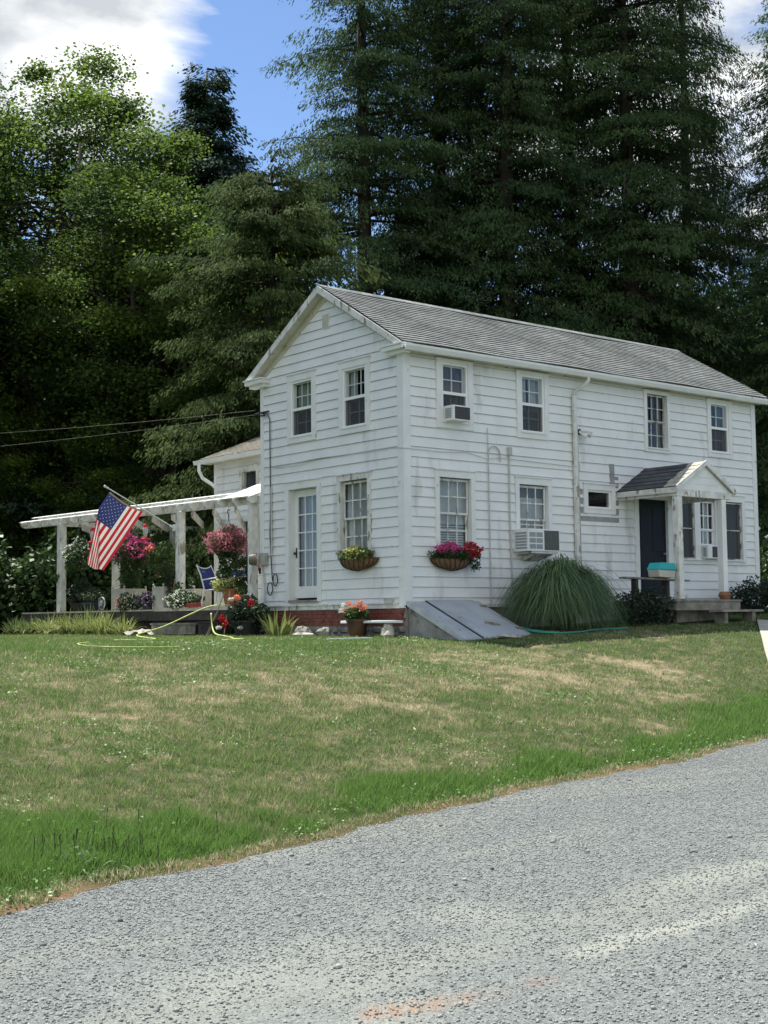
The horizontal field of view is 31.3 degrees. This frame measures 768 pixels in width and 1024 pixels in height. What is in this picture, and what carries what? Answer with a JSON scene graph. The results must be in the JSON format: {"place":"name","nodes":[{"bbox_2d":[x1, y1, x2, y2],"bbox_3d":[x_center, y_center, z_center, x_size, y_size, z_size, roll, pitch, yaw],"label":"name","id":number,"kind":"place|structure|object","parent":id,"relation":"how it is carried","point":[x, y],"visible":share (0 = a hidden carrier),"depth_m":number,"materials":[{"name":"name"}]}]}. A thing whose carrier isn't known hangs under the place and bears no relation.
{"place":"outdoors","nodes":[
{"label":"outdoors","id":0,"kind":"place"},
{"bbox_2d":[0,739,767,1023],"bbox_3d":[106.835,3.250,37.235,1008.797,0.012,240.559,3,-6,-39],"label":"road","id":1,"kind":"structure","parent":0,"point":[249,1016],"depth_m":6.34,"materials":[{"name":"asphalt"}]},
{"bbox_2d":[0,607,767,916],"bbox_3d":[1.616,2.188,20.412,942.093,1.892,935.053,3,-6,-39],"label":"ground","id":2,"kind":"structure","parent":0,"point":[65,894],"depth_m":13.78,"materials":[{"name":"plant"}]},
{"bbox_2d":[1,616,29,634],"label":"daylily","id":3,"kind":"object","parent":2,"relation":"on","point":[11,629],"visible":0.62,"depth_m":37.83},
{"bbox_2d":[7,612,42,634],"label":"daylily","id":4,"kind":"object","parent":2,"relation":"on","point":[29,630],"visible":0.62,"depth_m":37.04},
{"bbox_2d":[0,390,82,559],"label":"young maple","id":5,"kind":"object","parent":2,"relation":"on","point":[14,463],"visible":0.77,"depth_m":51.08,"materials":[{"name":"green plant"}]},
{"bbox_2d":[23,611,60,634],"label":"daylily","id":6,"kind":"object","parent":2,"relation":"on","point":[39,628],"visible":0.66,"depth_m":36.45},
{"bbox_2d":[42,607,81,634],"bbox_3d":[-8.347,2.911,35.971,1.881,1.035,1.732,3,-6,-39],"label":"daylily","id":7,"kind":"object","parent":2,"relation":"on","point":[63,628],"visible":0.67,"depth_m":35.79,"materials":[{"name":"plant"}]},
{"bbox_2d":[0,117,132,501],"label":"maple tree","id":8,"kind":"object","parent":2,"relation":"on","point":[4,365],"visible":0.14,"depth_m":54.52,"materials":[{"name":"green plant"}]},
{"bbox_2d":[55,602,111,634],"bbox_3d":[-7.562,2.777,35.284,1.621,0.966,1.604,-1,-5,2],"label":"daylily","id":9,"kind":"object","parent":2,"relation":"on","point":[83,629],"visible":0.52,"depth_m":35.09,"materials":[{"name":"plant"}]},
{"bbox_2d":[33,825,159,880],"bbox_3d":[-1.794,2.004,7.912,0.604,0.371,0.967,-4,-6,40],"label":"plantain weed","id":10,"kind":"object","parent":2,"relation":"on","point":[81,857],"visible":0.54,"depth_m":7.89,"materials":[{"name":"plant"}]},
{"bbox_2d":[75,606,119,635],"bbox_3d":[-7.150,2.785,34.537,1.776,0.907,1.946,3,-6,-39],"label":"daylily","id":11,"kind":"object","parent":2,"relation":"on","point":[99,625],"visible":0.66,"depth_m":34.31,"materials":[{"name":"plant"}]},
{"bbox_2d":[18,415,210,610],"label":"young maple","id":12,"kind":"object","parent":2,"relation":"on","point":[99,476],"visible":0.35,"depth_m":48.80,"materials":[{"name":"green plant"}]},
{"bbox_2d":[0,41,236,540],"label":"maple tree","id":13,"kind":"object","parent":2,"relation":"on","point":[122,114],"visible":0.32,"depth_m":55.40,"materials":[{"name":"green plant"}]},
{"bbox_2d":[103,611,141,634],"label":"daylily","id":14,"kind":"object","parent":2,"relation":"on","point":[122,627],"visible":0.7,"depth_m":33.65,"materials":[{"name":"plant"}]},
{"bbox_2d":[0,505,253,630],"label":"undergrowth","id":15,"kind":"object","parent":2,"relation":"on","point":[27,585],"visible":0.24,"depth_m":40.98,"materials":[{"name":"green plant"}]},
{"bbox_2d":[77,642,179,647],"bbox_3d":[-4.268,2.020,20.781,1.121,0.071,2.718,3,-6,-39],"label":"garden hose","id":16,"kind":"object","parent":2,"relation":"on","point":[80,643],"visible":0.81,"depth_m":19.83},
{"bbox_2d":[21,606,241,635],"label":"side deck","id":17,"kind":"structure","parent":2,"relation":"on","point":[154,618],"depth_m":32.79,"materials":[{"name":"grey wood"}]},
{"bbox_2d":[65,577,95,610],"bbox_3d":[-8.319,2.250,37.557,0.832,0.957,1.509,3,-6,-39],"label":"flower pot","id":18,"kind":"object","parent":17,"relation":"on","point":[75,603],"visible":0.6,"depth_m":37.30,"materials":[{"name":"green plant"}]},
{"bbox_2d":[76,589,108,610],"bbox_3d":[-7.757,2.340,36.426,0.704,0.588,1.008,3,-6,-39],"label":"flower pot","id":19,"kind":"object","parent":17,"relation":"on","point":[92,597],"visible":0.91,"depth_m":36.26,"materials":[{"name":"green plant"}]},
{"bbox_2d":[98,597,104,609],"bbox_3d":[-7.387,2.389,35.783,0.055,0.340,0.340,3,-6,-39],"label":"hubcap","id":20,"kind":"object","parent":17,"relation":"on","point":[101,602],"visible":0.99,"depth_m":35.77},
{"bbox_2d":[114,592,141,611],"bbox_3d":[-6.432,2.294,34.798,0.616,0.542,1.312,3,-6,-39],"label":"flower pot","id":21,"kind":"object","parent":17,"relation":"on","point":[129,604],"visible":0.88,"depth_m":34.65,"materials":[{"name":"green plant"}]},
{"bbox_2d":[111,571,146,609],"bbox_3d":[-6.607,2.018,35.437,0.676,1.049,0.699,3,-6,-39],"label":"planter box","id":22,"kind":"object","parent":17,"relation":"on","point":[115,593],"visible":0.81,"depth_m":35.31,"materials":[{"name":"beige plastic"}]},
{"bbox_2d":[20,483,260,613],"bbox_3d":[-5.088,1.444,37.331,5.460,3.619,13.378,3,-6,-39],"label":"pergola","id":23,"kind":"object","parent":17,"relation":"on","point":[250,497],"visible":0.6,"depth_m":33.66,"materials":[{"name":"paint"}]},
{"bbox_2d":[60,523,89,571],"bbox_3d":[-8.306,0.980,37.451,1.070,1.368,1.050,-1,-5,7],"label":"hanging basket","id":24,"kind":"object","parent":23,"relation":"hanging from","point":[73,556],"visible":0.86,"depth_m":37.19,"materials":[{"name":"green plant"}]},
{"bbox_2d":[111,529,154,587],"bbox_3d":[-6.417,1.054,35.170,1.131,1.835,1.527,3,-6,-39],"label":"hanging basket","id":25,"kind":"object","parent":23,"relation":"hanging from","point":[127,554],"visible":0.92,"depth_m":34.93,"materials":[{"name":"pink metal"}]},
{"bbox_2d":[104,485,175,530],"bbox_3d":[-5.931,-0.095,33.245,1.736,1.103,0.120,1,-5,-14],"label":"flagpole","id":26,"kind":"object","parent":23,"relation":"attached to","point":[173,526],"visible":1,"depth_m":33.26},
{"bbox_2d":[87,492,143,569],"bbox_3d":[-6.482,0.458,33.040,1.334,1.904,0.196,0,-5,-8],"label":"flag","id":27,"kind":"object","parent":26,"relation":"hanging from","point":[116,519],"visible":1,"depth_m":33.01,"materials":[{"name":"multicoloured fabric"}]},
{"bbox_2d":[140,516,150,539],"bbox_3d":[-6.042,0.401,34.664,0.280,0.620,0.280,3,-6,-39],"label":"hummingbird feeder","id":28,"kind":"object","parent":23,"relation":"hanging from","point":[145,529],"visible":1,"depth_m":34.61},
{"bbox_2d":[145,539,183,607],"bbox_3d":[-5.369,1.823,33.806,0.762,2.316,1.931,3,-6,-39],"label":"climbing vine","id":29,"kind":"object","parent":23,"relation":"attached to","point":[160,556],"visible":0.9,"depth_m":33.74,"materials":[{"name":"green plant"}]},
{"bbox_2d":[202,509,247,575],"bbox_3d":[-3.622,0.683,31.529,1.106,1.607,1.129,3,-6,-39],"label":"hanging basket","id":30,"kind":"object","parent":23,"relation":"hanging from","point":[232,538],"visible":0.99,"depth_m":31.33,"materials":[{"name":"pink plant"}]},
{"bbox_2d":[135,591,156,609],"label":"flower pot","id":31,"kind":"object","parent":17,"relation":"on","point":[146,601],"visible":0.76,"depth_m":33.90,"materials":[{"name":"purple plant"}]},
{"bbox_2d":[152,567,174,608],"bbox_3d":[-5.439,1.877,33.785,0.596,1.045,0.817,3,-6,-39],"label":"planter box","id":32,"kind":"object","parent":17,"relation":"on","point":[159,592],"visible":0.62,"depth_m":33.56,"materials":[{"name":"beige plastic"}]},
{"bbox_2d":[162,589,204,611],"bbox_3d":[-4.734,2.109,32.773,0.761,0.561,1.492,3,-6,-39],"label":"flower pot","id":33,"kind":"object","parent":17,"relation":"on","point":[184,597],"visible":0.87,"depth_m":32.56,"materials":[{"name":"white plant"}]},
{"bbox_2d":[186,603,200,606],"bbox_3d":[-4.477,2.189,32.212,0.150,0.095,0.464,3,-6,-39],"label":"loose brick","id":34,"kind":"object","parent":17,"relation":"on","point":[193,605],"visible":1,"depth_m":32.08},
{"bbox_2d":[185,569,211,606],"bbox_3d":[-4.967,2.018,36.210,0.625,1.136,0.762,3,-6,-39],"label":"planter box","id":35,"kind":"object","parent":17,"relation":"on","point":[208,597],"visible":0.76,"depth_m":36.10,"materials":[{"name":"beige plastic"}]},
{"bbox_2d":[196,565,220,606],"bbox_3d":[-3.969,1.751,32.247,0.728,1.030,0.572,-3,-5,30],"label":"patio chair","id":36,"kind":"object","parent":17,"relation":"on","point":[207,575],"visible":0.65,"depth_m":32.28,"materials":[{"name":"fabric"}]},
{"bbox_2d":[210,561,239,605],"bbox_3d":[-3.621,1.641,31.374,0.709,1.099,0.912,3,-6,-39],"label":"flower pot","id":37,"kind":"object","parent":17,"relation":"on","point":[227,582],"visible":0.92,"depth_m":31.21,"materials":[{"name":"ceramic"}]},
{"bbox_2d":[233,550,247,603],"bbox_3d":[-3.194,1.490,31.083,0.408,1.343,0.498,3,-6,-39],"label":"flower pot","id":38,"kind":"object","parent":17,"relation":"on","point":[241,588],"visible":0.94,"depth_m":31.01,"materials":[{"name":"ceramic"}]},
{"bbox_2d":[119,629,154,634],"bbox_3d":[-5.915,2.884,32.926,0.500,0.165,1.000,3,-6,-39],"label":"fallen debris","id":39,"kind":"object","parent":2,"relation":"on","point":[134,632],"visible":0.79,"depth_m":32.83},
{"bbox_2d":[0,149,307,536],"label":"maple tree","id":40,"kind":"object","parent":2,"relation":"on","point":[89,385],"visible":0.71,"depth_m":48.14,"materials":[{"name":"green plant"}]},
{"bbox_2d":[106,806,217,844],"bbox_3d":[-1.465,1.997,8.646,0.767,0.285,0.540,3,-6,-39],"label":"plantain weed","id":41,"kind":"object","parent":2,"relation":"on","point":[159,827],"visible":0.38,"depth_m":8.56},
{"bbox_2d":[114,604,230,640],"bbox_3d":[-4.687,2.188,27.526,1.556,0.726,8.334,-1,-5,7],"label":"garden hose","id":42,"kind":"object","parent":2,"relation":"on","point":[172,622],"visible":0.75,"depth_m":30.60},
{"bbox_2d":[0,61,355,554],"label":"spruce","id":43,"kind":"object","parent":2,"relation":"on","point":[208,116],"visible":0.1,"depth_m":62.51,"materials":[{"name":"green plant"}]},
{"bbox_2d":[169,414,235,524],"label":"young maple","id":44,"kind":"object","parent":2,"relation":"on","point":[189,463],"visible":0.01,"depth_m":51.98,"materials":[{"name":"green plant"}]},
{"bbox_2d":[206,591,229,635],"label":"plant stakes","id":45,"kind":"object","parent":2,"relation":"on","point":[217,612],"visible":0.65,"depth_m":30.83,"materials":[{"name":"brown wood"}]},
{"bbox_2d":[47,141,390,610],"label":"hemlock","id":46,"kind":"object","parent":2,"relation":"on","point":[236,341],"visible":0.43,"depth_m":42.37,"materials":[{"name":"green plant"}]},
{"bbox_2d":[210,613,242,640],"bbox_3d":[-3.133,2.236,27.068,0.403,0.533,7.649,0,-5,-9],"label":"garden hose","id":47,"kind":"object","parent":2,"relation":"on","point":[219,634],"visible":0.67,"depth_m":29.86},
{"bbox_2d":[215,594,271,636],"bbox_3d":[-3.017,2.240,29.924,0.899,0.974,1.679,3,-6,-39],"label":"flower pot","id":48,"kind":"object","parent":2,"relation":"on","point":[247,623],"visible":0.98,"depth_m":29.68,"materials":[{"name":"green plant"}]},
{"bbox_2d":[258,606,297,635],"bbox_3d":[-2.266,2.312,28.947,1.119,0.716,0.953,-1,-5,3],"label":"leafy plant","id":49,"kind":"object","parent":2,"relation":"on","point":[272,628],"visible":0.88,"depth_m":28.82,"materials":[{"name":"plant"}]},
{"bbox_2d":[293,625,311,633],"bbox_3d":[-1.728,2.538,28.783,0.236,0.308,0.605,3,-6,-39],"label":"rock","id":50,"kind":"object","parent":2,"relation":"on","point":[302,628],"visible":0.47,"depth_m":28.69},
{"bbox_2d":[292,632,313,635],"bbox_3d":[-1.686,2.561,28.446,0.373,0.144,0.859,3,-6,-39],"label":"rock","id":51,"kind":"object","parent":2,"relation":"on","point":[304,634],"visible":0.53,"depth_m":28.22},
{"bbox_2d":[315,626,331,635],"bbox_3d":[-1.245,2.486,28.126,0.282,0.294,0.423,3,-6,-39],"label":"rock","id":52,"kind":"object","parent":2,"relation":"on","point":[323,631],"visible":0.58,"depth_m":27.99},
{"bbox_2d":[338,600,369,636],"bbox_3d":[-0.602,2.114,27.212,0.805,0.772,0.575,-2,-5,21],"label":"flower pot","id":53,"kind":"object","parent":2,"relation":"on","point":[356,626],"visible":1,"depth_m":27.04,"materials":[{"name":"brown ceramic"}]},
{"bbox_2d":[180,0,572,416],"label":"hemlock","id":54,"kind":"object","parent":2,"relation":"on","point":[365,60],"visible":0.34,"depth_m":53.84,"materials":[{"name":"green plant"}]},
{"bbox_2d":[0,635,767,906],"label":"clover patches","id":55,"kind":"object","parent":2,"relation":"on","point":[186,860],"visible":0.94,"depth_m":14.60,"materials":[{"name":"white plant"}]},
{"bbox_2d":[0,254,767,585],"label":"distant wood","id":56,"kind":"object","parent":2,"relation":"on","point":[678,330],"visible":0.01,"depth_m":78.10,"materials":[{"name":"green plant"}]},
{"bbox_2d":[381,623,394,637],"bbox_3d":[0.066,2.321,26.517,0.210,0.401,0.379,3,-6,-39],"label":"rock","id":57,"kind":"object","parent":2,"relation":"on","point":[387,629],"visible":0.68,"depth_m":26.43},
{"bbox_2d":[340,620,402,622],"bbox_3d":[-0.255,2.165,26.986,0.207,0.060,1.739,3,-6,-39],"label":"garden plank","id":58,"kind":"object","parent":57,"relation":"on","point":[384,621],"visible":0.8,"depth_m":26.58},
{"bbox_2d":[333,0,581,325],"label":"hemlock","id":59,"kind":"object","parent":2,"relation":"on","point":[443,168],"visible":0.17,"depth_m":56.29,"materials":[{"name":"green plant"}]},
{"bbox_2d":[407,600,530,640],"bbox_3d":[1.715,2.263,26.568,1.900,1.148,1.700,3,-6,-39],"label":"cellar bulkhead","id":60,"kind":"object","parent":2,"relation":"on","point":[463,620],"visible":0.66,"depth_m":26.44,"materials":[{"name":"concrete"}]},
{"bbox_2d":[412,601,482,639],"bbox_3d":[1.194,2.070,26.162,0.365,0.749,1.650,3,-6,-39],"label":"door leaf","id":61,"kind":"structure","parent":60,"relation":"in","point":[424,605],"depth_m":26.14,"materials":[{"name":"paint"}]},
{"bbox_2d":[426,600,528,638],"bbox_3d":[1.853,2.092,26.684,1.255,0.792,1.680,3,-6,-39],"label":"door leaf","id":62,"kind":"structure","parent":60,"relation":"in","point":[479,619],"depth_m":26.67,"materials":[{"name":"paint"}]},
{"bbox_2d":[193,284,767,636],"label":"farmhouse","id":63,"kind":"object","parent":2,"relation":"on","point":[667,473],"visible":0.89,"depth_m":29.56,"materials":[{"name":"wood"}]},
{"bbox_2d":[5,415,251,445],"bbox_3d":[-20.035,-1.960,36.809,36.265,1.764,0.008,-2,-5,19],"label":"power line","id":64,"kind":"object","parent":63,"relation":"attached to","point":[130,431],"visible":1,"depth_m":31.87,"materials":[{"name":"black rubber"}]},
{"bbox_2d":[7,410,254,432],"bbox_3d":[-19.908,-2.792,38.286,37.032,2.677,0.008,-3,-5,23],"label":"power line","id":65,"kind":"object","parent":63,"relation":"attached to","point":[133,422],"visible":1,"depth_m":32.14,"materials":[{"name":"black rubber"}]},
{"bbox_2d":[239,515,247,567],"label":"window","id":66,"kind":"structure","parent":63,"relation":"in","point":[244,525],"depth_m":36.65,"materials":[{"name":"white glass"}]},
{"bbox_2d":[238,464,259,490],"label":"window","id":67,"kind":"structure","parent":63,"relation":"in","point":[246,479],"depth_m":36.65,"materials":[{"name":"white glass"}]},
{"bbox_2d":[249,503,267,604],"bbox_3d":[-2.786,1.088,30.464,0.289,2.601,0.480,16,-17,-74],"label":"electric meter","id":68,"kind":"object","parent":63,"relation":"attached to","point":[257,559],"visible":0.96,"depth_m":30.39,"materials":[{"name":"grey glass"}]},
{"bbox_2d":[262,413,277,595],"bbox_3d":[-2.514,-0.197,30.306,0.038,4.092,0.572,3,-6,-39],"label":"service cable","id":69,"kind":"object","parent":63,"relation":"attached to","point":[270,524],"visible":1,"depth_m":30.27,"materials":[{"name":"black metal"}]},
{"bbox_2d":[270,487,272,555],"bbox_3d":[-2.489,0.207,30.274,0.045,1.520,0.043,-3,-5,28],"label":"cable conduit","id":70,"kind":"object","parent":63,"relation":"attached to","point":[271,521],"visible":1,"depth_m":30.26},
{"bbox_2d":[285,368,316,443],"bbox_3d":[-1.715,-2.266,29.655,0.275,1.517,1.085,3,-6,-39],"label":"window","id":71,"kind":"structure","parent":63,"relation":"in","point":[301,421],"depth_m":29.68,"materials":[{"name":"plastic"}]},
{"bbox_2d":[294,488,316,597],"bbox_3d":[-1.587,0.675,29.467,0.200,2.340,1.020,3,-6,-39],"label":"glazed door","id":72,"kind":"structure","parent":63,"relation":"in","point":[308,589],"depth_m":29.61,"materials":[{"name":"white glass"}]},
{"bbox_2d":[336,355,370,434],"bbox_3d":[-0.542,-2.389,28.233,0.275,1.532,1.070,3,-6,-39],"label":"window","id":73,"kind":"structure","parent":63,"relation":"in","point":[354,412],"depth_m":28.25,"materials":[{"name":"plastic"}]},
{"bbox_2d":[335,470,371,558],"bbox_3d":[-0.556,0.076,28.064,0.245,1.752,1.150,3,-6,-39],"label":"window","id":74,"kind":"structure","parent":63,"relation":"in","point":[359,532],"depth_m":28.21,"materials":[{"name":"white glass"}]},
{"bbox_2d":[335,545,378,570],"bbox_3d":[-0.580,0.929,27.715,0.417,0.546,1.219,3,-6,-39],"label":"wall basket","id":75,"kind":"object","parent":63,"relation":"attached to","point":[356,558],"depth_m":27.54,"materials":[{"name":"black metal"}]},
{"bbox_2d":[272,447,572,468],"bbox_3d":[0.730,-1.132,28.485,6.623,0.154,3.311,-1,-5,3],"label":"telephone wire","id":76,"kind":"object","parent":63,"relation":"attached to","point":[410,448],"visible":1,"depth_m":28.58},
{"bbox_2d":[434,357,474,430],"bbox_3d":[1.384,-2.386,27.921,1.045,1.417,0.275,3,-6,-39],"label":"window","id":77,"kind":"structure","parent":63,"relation":"in","point":[454,378],"depth_m":27.95,"materials":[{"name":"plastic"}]},
{"bbox_2d":[426,541,483,571],"bbox_3d":[1.419,0.882,27.350,1.437,0.632,0.444,3,-6,-39],"label":"wall basket","id":78,"kind":"object","parent":63,"relation":"attached to","point":[449,559],"depth_m":27.25,"materials":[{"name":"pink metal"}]},
{"bbox_2d":[433,468,476,550],"bbox_3d":[1.393,-0.031,27.709,1.123,1.637,0.255,3,-6,-39],"label":"window","id":79,"kind":"structure","parent":63,"relation":"in","point":[454,498],"depth_m":27.82,"materials":[{"name":"white glass"}]},
{"bbox_2d":[443,405,470,422],"bbox_3d":[1.458,-1.980,27.701,0.494,0.310,0.364,3,-6,-39],"label":"air conditioner","id":80,"kind":"object","parent":63,"relation":"attached to","point":[457,413],"visible":1,"depth_m":27.55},
{"bbox_2d":[487,428,500,601],"bbox_3d":[2.303,0.061,28.319,0.370,3.600,0.028,3,-6,-39],"label":"gas pipe","id":81,"kind":"object","parent":63,"relation":"attached to","point":[489,511],"visible":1,"depth_m":28.21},
{"bbox_2d":[507,447,512,583],"bbox_3d":[2.649,0.109,28.593,0.090,2.940,0.060,3,-6,-39],"label":"conduit","id":82,"kind":"object","parent":63,"relation":"attached to","point":[509,451],"visible":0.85,"depth_m":28.59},
{"bbox_2d":[515,369,549,440],"bbox_3d":[3.124,-2.273,29.346,1.010,1.437,0.275,3,-6,-39],"label":"window","id":83,"kind":"structure","parent":63,"relation":"in","point":[532,420],"depth_m":29.37,"materials":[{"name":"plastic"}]},
{"bbox_2d":[514,476,552,555],"bbox_3d":[3.130,0.096,29.144,1.130,1.662,0.275,3,-6,-39],"label":"window","id":84,"kind":"structure","parent":63,"relation":"in","point":[529,513],"depth_m":29.25,"materials":[{"name":"white glass"}]},
{"bbox_2d":[513,528,559,561],"bbox_3d":[3.191,0.701,28.797,0.944,0.660,0.514,3,-6,-39],"label":"air conditioner","id":85,"kind":"object","parent":63,"relation":"attached to","point":[532,544],"visible":1,"depth_m":28.58,"materials":[{"name":"paint"}]},
{"bbox_2d":[578,446,581,563],"bbox_3d":[4.287,0.180,29.967,0.089,3.780,0.025,3,-6,-39],"label":"wall cable","id":86,"kind":"object","parent":63,"relation":"attached to","point":[579,503],"depth_m":30.00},
{"bbox_2d":[578,429,591,438],"bbox_3d":[4.391,-1.710,30.062,0.371,0.239,0.202,-1,-5,1],"label":"floodlight","id":87,"kind":"object","parent":63,"relation":"attached to","point":[585,434],"visible":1,"depth_m":30.04,"materials":[{"name":"white metal"}]},
{"bbox_2d":[582,482,616,514],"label":"window","id":88,"kind":"structure","parent":63,"relation":"in","point":[610,489],"depth_m":30.46,"materials":[{"name":"plastic"}]},
{"bbox_2d":[639,499,666,596],"bbox_3d":[6.184,0.834,31.530,1.025,2.240,0.110,3,-6,-39],"label":"door","id":89,"kind":"structure","parent":63,"relation":"in","point":[652,526],"depth_m":31.55,"materials":[{"name":"wood"}]},
{"bbox_2d":[642,389,670,453],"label":"window","id":90,"kind":"structure","parent":63,"relation":"in","point":[663,433],"depth_m":32.09,"materials":[{"name":"paint"}]},
{"bbox_2d":[701,545,717,558],"bbox_3d":[7.816,0.963,32.745,0.554,0.320,0.274,3,-6,-39],"label":"air conditioner","id":91,"kind":"object","parent":63,"relation":"attached to","point":[708,551],"visible":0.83,"depth_m":32.56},
{"bbox_2d":[682,495,746,565],"bbox_3d":[7.821,0.413,32.976,2.720,1.712,0.280,3,-6,-39],"label":"window","id":92,"kind":"structure","parent":63,"relation":"in","point":[735,512],"depth_m":33.06,"materials":[{"name":"paint"}]},
{"bbox_2d":[705,398,732,458],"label":"window","id":93,"kind":"structure","parent":63,"relation":"in","point":[719,439],"depth_m":33.47,"materials":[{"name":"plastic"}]},
{"bbox_2d":[719,591,730,598],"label":"flower pot","id":94,"kind":"object","parent":63,"relation":"on","point":[725,595],"visible":0.96,"depth_m":30.32,"materials":[{"name":"ceramic"}]},
{"bbox_2d":[493,633,527,638],"bbox_3d":[2.371,2.337,25.716,0.848,0.114,0.405,3,-6,-39],"label":"rock","id":95,"kind":"object","parent":2,"relation":"on","point":[506,636],"visible":0.8,"depth_m":25.54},
{"bbox_2d":[375,0,669,339],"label":"hemlock","id":96,"kind":"object","parent":2,"relation":"on","point":[523,11],"visible":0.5,"depth_m":54.82,"materials":[{"name":"green plant"}]},
{"bbox_2d":[524,627,627,633],"bbox_3d":[3.840,2.315,27.028,2.550,0.163,0.841,1,-5,-16],"label":"garden hose","id":97,"kind":"object","parent":2,"relation":"on","point":[575,631],"visible":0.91,"depth_m":26.74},
{"bbox_2d":[449,0,724,370],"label":"hemlock","id":98,"kind":"object","parent":2,"relation":"on","point":[616,109],"visible":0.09,"depth_m":58.72,"materials":[{"name":"green plant"}]},
{"bbox_2d":[496,0,767,531],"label":"hemlock","id":99,"kind":"object","parent":2,"relation":"on","point":[645,73],"visible":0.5,"depth_m":55.77,"materials":[{"name":"green plant"}]},
{"bbox_2d":[608,586,676,625],"bbox_3d":[5.426,2.006,28.933,1.618,0.901,1.079,3,-6,-39],"label":"shrub","id":100,"kind":"object","parent":2,"relation":"on","point":[650,604],"visible":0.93,"depth_m":28.79,"materials":[{"name":"green plant"}]},
{"bbox_2d":[619,577,689,621],"bbox_3d":[5.827,1.879,29.384,1.757,0.968,0.260,2,-5,-30],"label":"porch bench","id":101,"kind":"object","parent":2,"relation":"on","point":[665,583],"visible":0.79,"depth_m":29.45,"materials":[{"name":"grey wood"}]},
{"bbox_2d":[647,562,675,577],"bbox_3d":[5.961,1.255,29.396,0.592,0.329,0.335,3,-6,-39],"label":"cooler","id":102,"kind":"object","parent":101,"relation":"on","point":[660,570],"visible":1,"depth_m":29.26,"materials":[{"name":"plastic"}]},
{"bbox_2d":[586,0,767,573],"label":"hemlock","id":103,"kind":"object","parent":2,"relation":"on","point":[691,219],"visible":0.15,"depth_m":60.19,"materials":[{"name":"green plant"}]},
{"bbox_2d":[673,0,767,572],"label":"hemlock","id":104,"kind":"object","parent":2,"relation":"on","point":[760,187],"visible":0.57,"depth_m":55.13,"materials":[{"name":"green plant"}]},
{"bbox_2d":[729,575,767,614],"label":"shrub","id":105,"kind":"object","parent":2,"relation":"on","point":[749,595],"visible":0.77,"depth_m":32.39,"materials":[{"name":"green plant"}]},
{"bbox_2d":[759,527,767,589],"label":"shrub","id":106,"kind":"object","parent":2,"relation":"on","point":[764,561],"visible":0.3,"depth_m":35.64,"materials":[{"name":"green plant"}]},
{"bbox_2d":[0,0,767,411],"label":"sky","id":107,"kind":"structure","parent":0,"point":[243,36],"materials":[{"name":"blue"}]},
{"bbox_2d":[492,553,640,629],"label":"fountain grass","id":108,"kind":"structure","parent":0,"point":[560,593],"depth_m":27.12,"materials":[{"name":"plant"}]},
{"bbox_2d":[757,619,767,660],"bbox_3d":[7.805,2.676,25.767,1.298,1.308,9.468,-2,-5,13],"label":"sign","id":109,"kind":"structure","parent":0,"point":[763,626],"depth_m":27.80,"materials":[{"name":"white"}]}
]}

